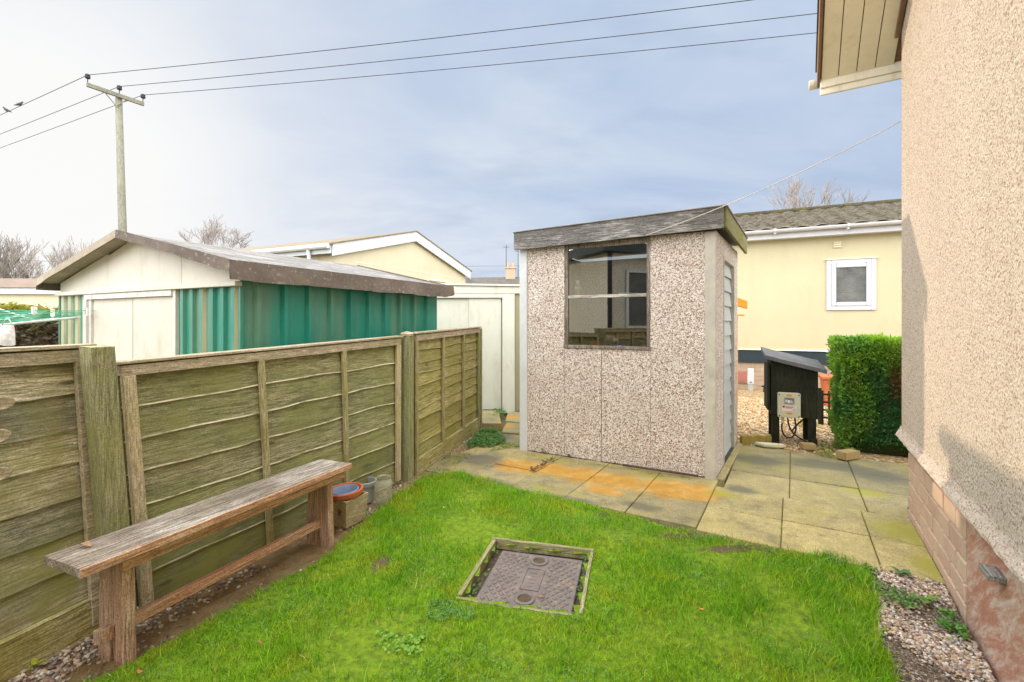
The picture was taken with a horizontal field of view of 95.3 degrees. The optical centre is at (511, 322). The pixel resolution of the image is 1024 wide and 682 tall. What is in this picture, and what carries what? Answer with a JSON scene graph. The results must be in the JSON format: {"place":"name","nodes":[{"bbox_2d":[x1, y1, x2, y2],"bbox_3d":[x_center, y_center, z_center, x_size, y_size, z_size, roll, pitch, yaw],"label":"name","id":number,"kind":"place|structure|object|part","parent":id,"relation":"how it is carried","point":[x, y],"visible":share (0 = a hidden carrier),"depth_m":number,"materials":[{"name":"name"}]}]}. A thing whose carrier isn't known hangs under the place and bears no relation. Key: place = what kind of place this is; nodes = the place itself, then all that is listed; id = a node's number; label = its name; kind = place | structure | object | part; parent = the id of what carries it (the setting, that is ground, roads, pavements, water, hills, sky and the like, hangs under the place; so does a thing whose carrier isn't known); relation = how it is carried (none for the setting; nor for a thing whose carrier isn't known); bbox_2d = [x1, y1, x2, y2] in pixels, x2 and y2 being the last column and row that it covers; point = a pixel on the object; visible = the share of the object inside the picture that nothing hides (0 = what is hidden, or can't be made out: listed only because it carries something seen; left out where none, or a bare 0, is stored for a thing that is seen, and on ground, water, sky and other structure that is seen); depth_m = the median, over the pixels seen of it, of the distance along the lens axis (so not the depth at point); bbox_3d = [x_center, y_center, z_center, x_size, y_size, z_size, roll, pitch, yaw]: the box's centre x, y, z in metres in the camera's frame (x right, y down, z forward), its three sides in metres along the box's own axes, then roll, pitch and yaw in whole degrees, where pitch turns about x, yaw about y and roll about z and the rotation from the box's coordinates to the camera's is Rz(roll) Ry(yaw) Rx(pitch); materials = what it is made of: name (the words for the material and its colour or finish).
{"place":"outdoors","nodes":[
{"label":"outdoors","id":0,"kind":"place"},
{"bbox_2d":[10,437,480,681],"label":"earth strip","id":1,"kind":"object","parent":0,"point":[278,556],"visible":0.32,"depth_m":2.30,"materials":[{"name":"soil"}]},
{"bbox_2d":[27,658,46,669],"bbox_3d":[-1.822,1.304,1.779,0.055,0.017,0.047,0,0,0],"label":"weed","id":2,"kind":"object","parent":1,"relation":"on","point":[33,662],"visible":1,"depth_m":1.79,"materials":[{"name":"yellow plant"}]},
{"bbox_2d":[0,344,99,681],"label":"lapped fence","id":3,"kind":"object","parent":1,"relation":"on","point":[46,508],"visible":0.85,"depth_m":1.87,"materials":[{"name":"brown wood"}]},
{"bbox_2d":[44,459,351,666],"bbox_3d":[-1.357,1.102,2.292,0.250,0.476,1.339,0,0,23],"label":"bench","id":4,"kind":"object","parent":1,"relation":"on","point":[114,558],"visible":0.99,"depth_m":2.00,"materials":[{"name":"brown wood"}]},
{"bbox_2d":[80,541,90,546],"bbox_3d":[-1.638,0.853,1.791,0.058,0.016,0.027,0,0,0],"label":"fallen leaf","id":5,"kind":"object","parent":4,"relation":"on","point":[87,543],"visible":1,"depth_m":1.79,"materials":[{"name":"beige plant"}]},
{"bbox_2d":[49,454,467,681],"bbox_3d":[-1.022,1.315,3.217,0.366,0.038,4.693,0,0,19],"label":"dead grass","id":6,"kind":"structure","parent":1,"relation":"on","point":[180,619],"depth_m":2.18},
{"bbox_2d":[116,336,403,608],"bbox_3d":[-1.335,0.713,2.972,0.163,1.205,1.983,0,0,26],"label":"lapped fence","id":7,"kind":"object","parent":1,"relation":"on","point":[197,427],"visible":0.77,"depth_m":2.63,"materials":[{"name":"brown wood"}]},
{"bbox_2d":[333,491,367,528],"bbox_3d":[-1.101,1.232,3.099,0.200,0.175,0.200,0,0,26],"label":"planter box","id":8,"kind":"object","parent":1,"relation":"on","point":[354,511],"visible":0.73,"depth_m":3.02,"materials":[{"name":"beige stone"}]},
{"bbox_2d":[333,482,362,514],"bbox_3d":[-1.105,1.176,3.096,0.236,0.145,0.236,-3,2,0],"label":"plant pot","id":9,"kind":"object","parent":8,"relation":"in","point":[349,496],"visible":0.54,"depth_m":3.02,"materials":[{"name":"ceramic"}]},
{"bbox_2d":[333,484,358,494],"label":"water","id":10,"kind":"structure","parent":9,"relation":"in","point":[344,489],"depth_m":3.15,"materials":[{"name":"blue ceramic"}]},
{"bbox_2d":[362,476,376,502],"bbox_3d":[-1.089,1.245,3.460,0.174,0.150,0.174,0,0,0],"label":"plant pot","id":11,"kind":"object","parent":1,"relation":"on","point":[369,487],"visible":0.46,"depth_m":3.42,"materials":[{"name":"grey plastic"}]},
{"bbox_2d":[412,326,481,477],"bbox_3d":[-0.632,0.697,4.899,0.085,1.295,1.888,0,0,13],"label":"lapped fence","id":12,"kind":"object","parent":1,"relation":"on","point":[446,386],"visible":0.97,"depth_m":4.61,"materials":[{"name":"brown wood"}]},
{"bbox_2d":[422,443,480,483],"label":"weeds","id":13,"kind":"object","parent":1,"relation":"on","point":[448,454],"visible":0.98,"depth_m":4.48,"materials":[{"name":"green plant"}]},
{"bbox_2d":[467,427,505,447],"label":"weeds","id":14,"kind":"object","parent":1,"relation":"on","point":[490,436],"visible":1,"depth_m":5.17,"materials":[{"name":"green plant"}]},
{"bbox_2d":[8,437,484,681],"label":"gravel","id":15,"kind":"structure","parent":0,"point":[43,673],"depth_m":1.91,"materials":[{"name":"grey gravel"}]},
{"bbox_2d":[0,0,901,278],"label":"sky","id":16,"kind":"structure","parent":0,"point":[464,159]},
{"bbox_2d":[465,245,519,284],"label":"house","id":17,"kind":"structure","parent":0,"point":[510,278],"depth_m":43.51,"materials":[{"name":"brick"}]},
{"bbox_2d":[82,466,902,681],"bbox_3d":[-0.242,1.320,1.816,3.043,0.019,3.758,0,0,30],"label":"lawn","id":18,"kind":"structure","parent":0,"point":[356,644],"depth_m":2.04,"materials":[{"name":"plant"}]},
{"bbox_2d":[376,627,426,654],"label":"weeds","id":19,"kind":"object","parent":18,"relation":"on","point":[405,647],"visible":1,"depth_m":1.92,"materials":[{"name":"green plant"}]},
{"bbox_2d":[427,597,477,620],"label":"weeds","id":20,"kind":"object","parent":18,"relation":"on","point":[450,611],"visible":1,"depth_m":2.11,"materials":[{"name":"green plant"}]},
{"bbox_2d":[72,472,881,681],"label":"clover","id":21,"kind":"object","parent":18,"relation":"on","point":[453,657],"visible":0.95,"depth_m":2.19,"materials":[{"name":"green plant"}]},
{"bbox_2d":[692,531,846,563],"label":"weeds","id":22,"kind":"object","parent":18,"relation":"on","point":[766,545],"visible":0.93,"depth_m":2.72,"materials":[{"name":"green plant"}]},
{"bbox_2d":[468,548,588,612],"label":"soil","id":23,"kind":"structure","parent":0,"point":[490,566],"depth_m":2.57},
{"bbox_2d":[456,537,593,616],"bbox_3d":[0.100,1.335,2.455,0.604,0.064,0.633,0,0,14],"label":"timber edging","id":24,"kind":"object","parent":23,"relation":"on","point":[502,543],"visible":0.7,"depth_m":2.69,"materials":[{"name":"brown wood"}]},
{"bbox_2d":[466,545,588,613],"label":"weeds","id":25,"kind":"object","parent":23,"relation":"on","point":[474,590],"visible":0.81,"depth_m":2.46,"materials":[{"name":"green plant"}]},
{"bbox_2d":[476,551,582,613],"bbox_3d":[0.107,1.351,2.441,0.470,0.030,0.524,0,0,15],"label":"manhole cover","id":26,"kind":"object","parent":23,"relation":"on","point":[515,578],"visible":0.99,"depth_m":2.42,"materials":[{"name":"metal"}]},
{"bbox_2d":[586,334,606,344],"bbox_3d":[0.829,0.171,4.581,0.204,0.121,0.060,0,0,29],"label":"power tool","id":27,"kind":"object","parent":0,"point":[597,342],"visible":0.89,"depth_m":4.55,"materials":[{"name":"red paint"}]},
{"bbox_2d":[618,292,636,293],"bbox_3d":[1.112,-0.273,4.330,0.250,0.022,0.030,0,0,29],"label":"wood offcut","id":28,"kind":"object","parent":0,"point":[627,293],"visible":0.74,"depth_m":4.34,"materials":[{"name":"brown wood"}]},
{"bbox_2d":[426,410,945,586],"bbox_3d":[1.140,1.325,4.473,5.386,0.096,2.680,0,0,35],"label":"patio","id":29,"kind":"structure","parent":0,"point":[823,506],"depth_m":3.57,"materials":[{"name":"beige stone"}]},
{"bbox_2d":[494,408,505,415],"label":"weeds","id":30,"kind":"object","parent":29,"relation":"on","point":[500,410],"visible":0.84,"depth_m":6.66,"materials":[{"name":"green plant"}]},
{"bbox_2d":[491,441,519,449],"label":"weeds","id":31,"kind":"object","parent":29,"relation":"on","point":[506,445],"visible":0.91,"depth_m":4.93,"materials":[{"name":"green plant"}]},
{"bbox_2d":[530,456,555,470],"bbox_3d":[0.278,1.299,4.293,0.121,0.015,0.507,0,0,33],"label":"plant debris","id":32,"kind":"object","parent":29,"relation":"on","point":[535,468],"visible":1,"depth_m":4.25,"materials":[{"name":"plant"}]},
{"bbox_2d":[527,453,689,479],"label":"weeds","id":33,"kind":"object","parent":29,"relation":"on","point":[630,469],"visible":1,"depth_m":4.14,"materials":[{"name":"green plant"}]},
{"bbox_2d":[622,464,697,476],"bbox_3d":[1.286,1.294,4.085,0.640,0.019,0.019,0,0,29],"label":"metal bar","id":34,"kind":"object","parent":29,"relation":"on","point":[662,470],"visible":1,"depth_m":4.07,"materials":[{"name":"metal"}]},
{"bbox_2d":[836,449,859,460],"bbox_3d":[3.229,1.270,4.485,0.205,0.075,0.100,0,0,-20],"label":"brick","id":35,"kind":"object","parent":29,"relation":"on","point":[848,454],"visible":1,"depth_m":4.45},
{"bbox_2d":[437,413,966,642],"bbox_3d":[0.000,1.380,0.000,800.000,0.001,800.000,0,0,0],"label":"ground","id":36,"kind":"structure","parent":0,"point":[503,419],"depth_m":6.43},
{"bbox_2d":[0,231,44,278],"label":"bare tree","id":37,"kind":"object","parent":36,"relation":"on","point":[18,259],"visible":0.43,"depth_m":35.05,"materials":[{"name":"plant"}]},
{"bbox_2d":[0,234,48,278],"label":"bare tree","id":38,"kind":"object","parent":36,"relation":"on","point":[13,255],"visible":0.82,"depth_m":34.66,"materials":[{"name":"plant"}]},
{"bbox_2d":[0,301,58,347],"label":"ivy hedge","id":39,"kind":"object","parent":36,"relation":"on","point":[39,334],"visible":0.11,"depth_m":8.29,"materials":[{"name":"green plant"}]},
{"bbox_2d":[0,278,60,308],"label":"mobile home","id":40,"kind":"object","parent":36,"relation":"on","point":[21,290],"visible":0.07,"depth_m":20.88,"materials":[{"name":"beige metal"}]},
{"bbox_2d":[0,309,94,325],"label":"clothes airer","id":41,"kind":"object","parent":36,"relation":"on","point":[17,319],"visible":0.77,"depth_m":3.90,"materials":[{"name":"green metal"}]},
{"bbox_2d":[0,319,14,345],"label":"peg bag","id":42,"kind":"object","parent":41,"relation":"hanging from","point":[7,335],"visible":1,"depth_m":3.53,"materials":[{"name":"fabric"}]},
{"bbox_2d":[31,306,37,314],"bbox_3d":[-3.645,-0.087,3.561,0.012,0.065,0.056,0,0,-20],"label":"clothes peg","id":43,"kind":"object","parent":41,"relation":"attached to","point":[34,311],"visible":1,"depth_m":3.56,"materials":[{"name":"white paint"}]},
{"bbox_2d":[50,309,54,316],"bbox_3d":[-3.671,-0.071,3.731,0.056,0.065,0.012,0,0,30],"label":"clothes peg","id":44,"kind":"object","parent":41,"relation":"attached to","point":[52,314],"visible":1,"depth_m":3.73,"materials":[{"name":"white paint"}]},
{"bbox_2d":[83,308,91,315],"bbox_3d":[-3.517,-0.087,3.863,0.056,0.065,0.012,0,0,-10],"label":"clothes peg","id":45,"kind":"object","parent":41,"relation":"attached to","point":[88,311],"visible":1,"depth_m":3.86,"materials":[{"name":"white paint"}]},
{"bbox_2d":[31,245,78,278],"bbox_3d":[-34.813,-2.487,36.344,3.726,7.852,2.957,0,0,-34],"label":"bare tree","id":46,"kind":"object","parent":36,"relation":"on","point":[40,273],"visible":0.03,"depth_m":36.28,"materials":[{"name":"plant"}]},
{"bbox_2d":[20,236,93,278],"bbox_3d":[-32.317,-2.366,33.763,4.582,7.598,3.923,0,0,-23],"label":"bare tree","id":47,"kind":"object","parent":36,"relation":"on","point":[54,264],"visible":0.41,"depth_m":33.19,"materials":[{"name":"brown plant"}]},
{"bbox_2d":[79,345,136,609],"bbox_3d":[-1.750,0.760,2.031,0.108,1.319,0.173,0,0,22],"label":"fence post","id":48,"kind":"object","parent":36,"relation":"on","point":[104,434],"visible":0.66,"depth_m":1.99,"materials":[{"name":"brown wood"}]},
{"bbox_2d":[84,73,145,231],"bbox_3d":[-11.676,-2.696,13.770,0.394,8.640,1.448,0,0,38],"label":"utility pole","id":49,"kind":"object","parent":36,"relation":"on","point":[121,191],"visible":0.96,"depth_m":13.83,"materials":[{"name":"brown wood"}]},
{"bbox_2d":[1,76,83,114],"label":"power line","id":50,"kind":"object","parent":49,"relation":"attached to","point":[43,95],"visible":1,"depth_m":14.27,"materials":[{"name":"metal"}]},
{"bbox_2d":[1,87,116,133],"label":"power line","id":51,"kind":"object","parent":49,"relation":"attached to","point":[56,111],"visible":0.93,"depth_m":15.32,"materials":[{"name":"metal"}]},
{"bbox_2d":[1,96,139,147],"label":"power line","id":52,"kind":"object","parent":49,"relation":"attached to","point":[66,123],"visible":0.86,"depth_m":16.20,"materials":[{"name":"metal"}]},
{"bbox_2d":[89,0,750,74],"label":"power line","id":53,"kind":"object","parent":49,"relation":"attached to","point":[434,38],"visible":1,"depth_m":11.28,"materials":[{"name":"metal"}]},
{"bbox_2d":[121,13,816,86],"bbox_3d":[5.905,-6.966,10.476,35.696,0.303,0.017,0,0,11],"label":"power line","id":54,"kind":"object","parent":49,"relation":"attached to","point":[487,50],"visible":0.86,"depth_m":11.68,"materials":[{"name":"metal"}]},
{"bbox_2d":[146,32,815,94],"bbox_3d":[6.297,-6.889,11.072,35.876,0.245,0.017,0,0,11],"label":"power line","id":55,"kind":"object","parent":49,"relation":"attached to","point":[493,64],"visible":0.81,"depth_m":12.30,"materials":[{"name":"metal"}]},
{"bbox_2d":[175,213,253,247],"bbox_3d":[-18.872,-2.959,30.745,5.155,8.819,5.265,0,0,0],"label":"bare tree","id":56,"kind":"object","parent":36,"relation":"on","point":[207,238],"visible":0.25,"depth_m":29.61,"materials":[{"name":"brown plant"}]},
{"bbox_2d":[36,230,453,446],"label":"metal shed","id":57,"kind":"structure","parent":36,"relation":"on","point":[143,296],"depth_m":3.58,"materials":[{"name":"metal"}]},
{"bbox_2d":[93,298,131,360],"bbox_3d":[-3.243,0.565,3.790,0.640,1.510,0.013,0,0,27],"label":"sliding door","id":58,"kind":"structure","parent":57,"relation":"in","point":[112,318],"depth_m":3.77,"materials":[{"name":"white metal"}]},
{"bbox_2d":[132,296,172,358],"bbox_3d":[-2.697,0.565,3.508,0.584,1.510,0.018,0,0,27],"label":"sliding door","id":59,"kind":"structure","parent":57,"relation":"in","point":[152,317],"depth_m":3.50,"materials":[{"name":"white metal"}]},
{"bbox_2d":[239,231,471,283],"bbox_3d":[-6.632,-0.490,13.854,9.215,3.720,5.762,0,0,25],"label":"bungalow","id":60,"kind":"object","parent":36,"relation":"on","point":[416,254],"visible":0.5,"depth_m":11.33,"materials":[{"name":"white plastic"}]},
{"bbox_2d":[400,331,413,482],"bbox_3d":[-0.885,0.748,3.930,0.110,1.345,0.116,0,0,20],"label":"fence post","id":61,"kind":"object","parent":36,"relation":"on","point":[407,407],"visible":0.79,"depth_m":3.89,"materials":[{"name":"brown wood"}]},
{"bbox_2d":[437,283,519,412],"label":"metal shed","id":62,"kind":"structure","parent":36,"relation":"on","point":[493,310],"depth_m":6.92,"materials":[{"name":"white metal"}]},
{"bbox_2d":[469,298,500,408],"bbox_3d":[-0.400,0.465,6.944,0.481,1.650,0.048,0,0,0],"label":"sliding door","id":63,"kind":"structure","parent":62,"relation":"in","point":[484,312],"depth_m":6.92,"materials":[{"name":"white metal"}]},
{"bbox_2d":[480,328,481,428],"bbox_3d":[-0.410,0.746,5.860,0.060,1.349,0.060,0,0,14],"label":"fence post","id":64,"kind":"object","parent":36,"relation":"on","point":[481,378],"visible":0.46,"depth_m":5.85,"materials":[{"name":"brown wood"}]},
{"bbox_2d":[513,204,747,482],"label":"concrete shed","id":65,"kind":"structure","parent":36,"relation":"on","point":[660,392],"depth_m":4.36,"materials":[{"name":"concrete"}]},
{"bbox_2d":[574,280,580,294],"bbox_3d":[0.649,-0.338,4.595,0.069,0.151,0.069,0,0,0],"label":"bottle","id":66,"kind":"object","parent":65,"relation":"on","point":[577,288],"visible":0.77,"depth_m":4.57,"materials":[{"name":"white paint"}]},
{"bbox_2d":[563,237,650,349],"bbox_3d":[0.906,-0.260,4.432,0.848,1.020,0.144,0,0,29],"label":"window","id":67,"kind":"structure","parent":65,"relation":"in","point":[641,240],"depth_m":4.43,"materials":[{"name":"black glass"}]},
{"bbox_2d":[613,333,618,344],"bbox_3d":[0.992,0.166,4.455,0.055,0.131,0.054,0,0,0],"label":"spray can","id":68,"kind":"object","parent":65,"relation":"on","point":[615,339],"visible":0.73,"depth_m":4.43,"materials":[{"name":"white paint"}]},
{"bbox_2d":[724,256,734,464],"bbox_3d":[2.114,0.355,4.595,0.056,1.929,0.743,0,0,32],"label":"door","id":69,"kind":"structure","parent":65,"relation":"in","point":[729,268],"depth_m":4.79,"materials":[{"name":"grey metal"}]},
{"bbox_2d":[759,176,870,209],"bbox_3d":[14.314,-2.957,23.259,5.062,8.775,5.818,0,0,0],"label":"bare tree","id":70,"kind":"object","parent":36,"relation":"on","point":[795,197],"visible":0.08,"depth_m":22.15,"materials":[{"name":"brown plant"}]},
{"bbox_2d":[809,0,1023,681],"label":"house","id":71,"kind":"structure","parent":36,"relation":"on","point":[956,67],"depth_m":2.04,"materials":[{"name":"paint"}]},
{"bbox_2d":[647,121,900,234],"bbox_3d":[1.927,-1.075,3.655,1.750,0.626,0.007,0,0,31],"label":"cable","id":72,"kind":"object","parent":71,"relation":"attached to","point":[783,179],"visible":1,"depth_m":3.56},
{"bbox_2d":[737,396,862,458],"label":"gravel","id":73,"kind":"structure","parent":0,"point":[750,404],"depth_m":5.86,"materials":[{"name":"beige gravel"}]},
{"bbox_2d":[737,298,746,406],"bbox_3d":[3.428,0.485,7.307,0.450,1.730,0.320,0,0,25],"label":"bird table","id":74,"kind":"object","parent":73,"relation":"on","point":[742,303],"visible":0.38,"depth_m":7.26,"materials":[{"name":"orange wood"}]},
{"bbox_2d":[740,434,770,445],"bbox_3d":[2.638,1.288,5.060,0.332,0.145,0.050,0,0,-5],"label":"edging stone","id":75,"kind":"object","parent":73,"relation":"on","point":[746,439],"visible":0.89,"depth_m":5.04,"materials":[{"name":"stone"}]},
{"bbox_2d":[754,442,785,447],"bbox_3d":[2.717,1.293,4.915,0.295,0.030,0.120,0,0,20],"label":"flat stone","id":76,"kind":"object","parent":73,"relation":"on","point":[770,445],"visible":1,"depth_m":4.88,"materials":[{"name":"beige stone"}]},
{"bbox_2d":[761,347,826,442],"bbox_3d":[3.098,0.819,5.157,0.569,1.063,0.508,0,0,23],"label":"meter cabinet","id":77,"kind":"object","parent":73,"relation":"on","point":[790,385],"visible":0.94,"depth_m":5.02,"materials":[{"name":"wood"}]},
{"bbox_3d":[2.871,0.710,5.259,0.023,0.500,0.335,0,0,23],"label":"door","id":78,"kind":"part","parent":77,"relation":"part of","materials":[{"name":"black wood"}]},
{"bbox_2d":[781,418,796,437],"bbox_3d":[2.967,1.129,5.001,0.149,0.230,0.024,0,0,18],"label":"cable","id":79,"kind":"object","parent":77,"relation":"hanging from","point":[794,431],"visible":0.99,"depth_m":4.99,"materials":[{"name":"black plastic"}]},
{"bbox_2d":[787,418,806,441],"bbox_3d":[3.086,1.168,5.011,0.282,0.319,0.037,0,0,0],"label":"cable","id":80,"kind":"object","parent":77,"relation":"attached to","point":[793,432],"visible":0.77,"depth_m":5.01,"materials":[{"name":"black plastic"}]},
{"bbox_2d":[800,442,816,449],"bbox_3d":[3.053,1.278,4.812,0.130,0.060,0.090,0,0,12],"label":"brick","id":81,"kind":"object","parent":73,"relation":"on","point":[807,446],"visible":1,"depth_m":4.78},
{"bbox_2d":[808,438,816,444],"bbox_3d":[3.198,1.292,4.961,0.080,0.117,0.080,0,0,0],"label":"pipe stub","id":82,"kind":"object","parent":73,"relation":"on","point":[814,441],"visible":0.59,"depth_m":4.93,"materials":[{"name":"black plastic"}]},
{"bbox_2d":[815,440,834,457],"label":"weeds","id":83,"kind":"object","parent":73,"relation":"on","point":[822,452],"visible":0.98,"depth_m":4.76,"materials":[{"name":"green plant"}]},
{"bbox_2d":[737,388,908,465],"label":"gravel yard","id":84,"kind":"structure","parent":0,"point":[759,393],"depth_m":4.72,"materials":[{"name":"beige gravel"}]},
{"bbox_2d":[747,368,753,390],"bbox_3d":[4.653,1.125,9.099,0.110,0.450,0.063,0,0,26],"label":"outlet post","id":85,"kind":"object","parent":84,"relation":"on","point":[750,376],"visible":0.94,"depth_m":9.08,"materials":[{"name":"white plastic"}]},
{"bbox_2d":[732,198,901,388],"bbox_3d":[8.272,-0.686,10.615,7.400,4.112,6.036,0,0,25],"label":"mobile home","id":86,"kind":"object","parent":84,"relation":"on","point":[810,279],"visible":0.46,"depth_m":8.89,"materials":[{"name":"paint"}]},
{"bbox_2d":[825,257,877,309],"bbox_3d":[6.237,-0.702,8.586,0.795,0.954,0.049,0,0,25],"label":"window","id":87,"kind":"structure","parent":86,"relation":"in","point":[852,284],"depth_m":8.59,"materials":[{"name":"white plastic"}]},
{"bbox_2d":[818,388,830,424],"bbox_3d":[4.134,1.085,5.961,0.375,0.470,0.040,0,0,25],"label":"trellis","id":88,"kind":"object","parent":84,"relation":"on","point":[821,402],"visible":0.41,"depth_m":6.01,"materials":[{"name":"black wood"}]},
{"bbox_2d":[818,374,832,406],"bbox_3d":[5.205,1.085,7.370,0.580,0.470,0.380,0,0,25],"label":"planter","id":89,"kind":"object","parent":84,"relation":"on","point":[823,383],"visible":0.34,"depth_m":7.33,"materials":[{"name":"ceramic"}]},
{"bbox_2d":[825,332,908,456],"bbox_3d":[3.996,0.723,4.756,1.318,1.252,0.715,0,0,27],"label":"hedge","id":90,"kind":"object","parent":84,"relation":"on","point":[865,414],"visible":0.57,"depth_m":4.69,"materials":[{"name":"green plant"}]},
{"bbox_2d":[862,567,985,681],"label":"gravel bed","id":91,"kind":"object","parent":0,"point":[913,668],"visible":0.29,"depth_m":1.87,"materials":[{"name":"grey gravel"}]},
{"bbox_2d":[865,563,970,641],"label":"weeds","id":92,"kind":"object","parent":91,"relation":"on","point":[965,634],"visible":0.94,"depth_m":2.20,"materials":[{"name":"green plant"}]},
{"bbox_2d":[934,607,965,632],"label":"weeds","id":93,"kind":"object","parent":91,"relation":"on","point":[946,612],"visible":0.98,"depth_m":2.02,"materials":[{"name":"green plant"}]},
{"bbox_2d":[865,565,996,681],"bbox_3d":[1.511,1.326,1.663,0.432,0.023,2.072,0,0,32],"label":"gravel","id":94,"kind":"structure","parent":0,"point":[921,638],"depth_m":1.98,"materials":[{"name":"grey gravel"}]},
{"bbox_2d":[889,566,911,573],"bbox_3d":[2.046,1.303,2.441,0.094,0.018,0.073,0,0,0],"label":"weed","id":95,"kind":"object","parent":94,"relation":"on","point":[904,571],"visible":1,"depth_m":2.45,"materials":[{"name":"green plant"}]},
{"bbox_2d":[919,594,942,603],"bbox_3d":[1.958,1.298,2.198,0.099,0.027,0.069,0,0,0],"label":"weed","id":96,"kind":"object","parent":94,"relation":"on","point":[928,598],"visible":1,"depth_m":2.19,"materials":[{"name":"green plant"}]}
]}

